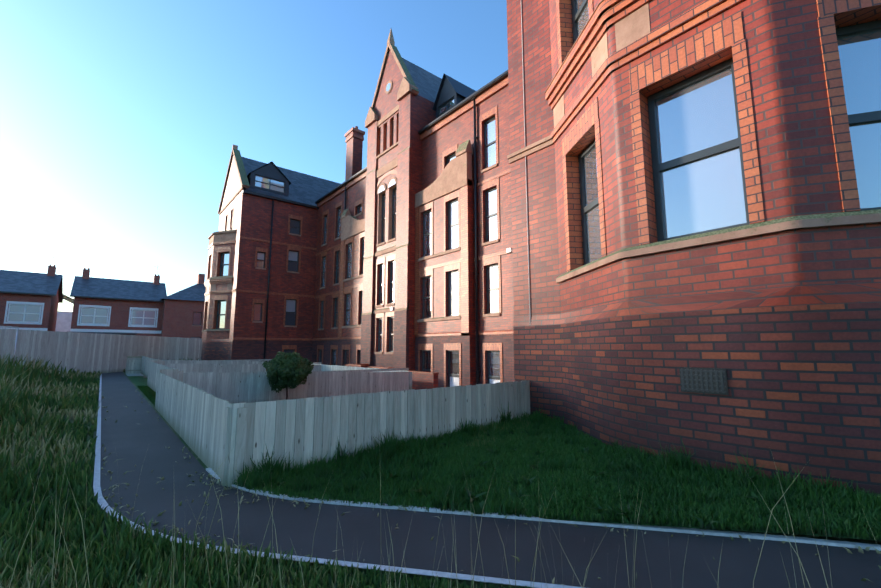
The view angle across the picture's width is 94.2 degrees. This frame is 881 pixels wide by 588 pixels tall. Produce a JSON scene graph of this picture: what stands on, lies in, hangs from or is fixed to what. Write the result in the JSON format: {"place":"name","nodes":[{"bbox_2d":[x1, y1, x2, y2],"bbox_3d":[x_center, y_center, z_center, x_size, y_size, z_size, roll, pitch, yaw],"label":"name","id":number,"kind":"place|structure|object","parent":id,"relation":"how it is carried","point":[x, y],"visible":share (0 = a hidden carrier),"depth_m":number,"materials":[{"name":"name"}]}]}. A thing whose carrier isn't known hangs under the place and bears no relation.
{"place":"outdoors","nodes":[
{"label":"outdoors","id":0,"kind":"place"},
{"bbox_2d":[55,294,136,334],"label":"buildings","id":1,"kind":"structure","parent":0,"point":[63,321],"depth_m":47.59,"materials":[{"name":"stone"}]},
{"bbox_2d":[137,385,155,405],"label":"garden lawn","id":2,"kind":"structure","parent":0,"point":[149,393],"depth_m":12.50,"materials":[{"name":"green plant"}]},
{"bbox_2d":[160,274,205,338],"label":"hipped house","id":3,"kind":"structure","parent":0,"point":[183,313],"depth_m":41.77,"materials":[{"name":"brick"}]},
{"bbox_2d":[0,0,507,311],"label":"sky","id":4,"kind":"structure","parent":0,"point":[121,121],"materials":[{"name":"blue"}]},
{"bbox_2d":[0,353,880,587],"bbox_3d":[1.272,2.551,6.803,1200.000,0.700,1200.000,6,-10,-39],"label":"ground","id":5,"kind":"structure","parent":0,"point":[136,379],"depth_m":2.78,"materials":[{"name":"green plant"}]},
{"bbox_2d":[0,326,18,364],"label":"lattice fence","id":6,"kind":"object","parent":5,"relation":"on","point":[10,327],"visible":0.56,"depth_m":14.14,"materials":[{"name":"grey wood"}]},
{"bbox_2d":[0,253,62,330],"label":"house","id":7,"kind":"structure","parent":5,"relation":"on","point":[30,300],"depth_m":35.72,"materials":[{"name":"brick"}]},
{"bbox_2d":[70,266,166,336],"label":"house","id":8,"kind":"structure","parent":5,"relation":"on","point":[111,305],"depth_m":39.61,"materials":[{"name":"brick"}]},
{"bbox_2d":[0,329,529,486],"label":"fences","id":9,"kind":"object","parent":5,"relation":"on","point":[211,411],"visible":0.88,"depth_m":5.87,"materials":[{"name":"grey wood"}]},
{"bbox_2d":[201,144,339,361],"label":"wing","id":10,"kind":"structure","parent":5,"relation":"on","point":[259,284],"depth_m":25.77,"materials":[{"name":"red brick"}]},
{"bbox_2d":[243,162,290,195],"bbox_3d":[-11.846,-7.304,27.565,2.640,2.460,2.720,6,-10,-39],"label":"dormer","id":11,"kind":"object","parent":10,"relation":"attached to","point":[270,177],"visible":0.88,"depth_m":26.65,"materials":[{"name":"grey"}]},
{"bbox_2d":[262,351,313,398],"bbox_3d":[-3.702,2.106,9.990,1.223,1.419,1.251,6,-10,-39],"label":"garden tree","id":12,"kind":"object","parent":5,"relation":"on","point":[292,370],"depth_m":9.77,"materials":[{"name":"green plant"}]},
{"bbox_2d":[343,363,438,389],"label":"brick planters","id":13,"kind":"object","parent":5,"relation":"on","point":[424,380],"visible":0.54,"depth_m":14.41,"materials":[{"name":"red brick"}]},
{"bbox_2d":[312,29,514,387],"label":"building","id":14,"kind":"structure","parent":5,"relation":"on","point":[414,265],"depth_m":17.87,"materials":[{"name":"brick"}]},
{"bbox_2d":[9,390,880,587],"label":"grass stalks","id":15,"kind":"object","parent":5,"relation":"on","point":[386,541],"depth_m":1.72,"materials":[{"name":"green plant"}]},
{"bbox_2d":[506,0,880,496],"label":"wing","id":16,"kind":"structure","parent":5,"relation":"on","point":[696,213],"depth_m":4.12,"materials":[{"name":"red brick"}]},
{"bbox_2d":[93,372,880,587],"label":"path","id":17,"kind":"structure","parent":0,"point":[128,437],"depth_m":2.78,"materials":[{"name":"grey asphalt"}]},
{"bbox_2d":[101,389,880,584],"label":"path debris","id":18,"kind":"object","parent":17,"relation":"on","point":[860,549],"visible":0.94,"depth_m":3.28,"materials":[{"name":"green plant"}]},
{"bbox_2d":[232,402,880,540],"bbox_3d":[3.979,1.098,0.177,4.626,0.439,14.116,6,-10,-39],"label":"lawn","id":19,"kind":"structure","parent":0,"point":[679,475],"depth_m":3.63,"materials":[{"name":"green plant"}]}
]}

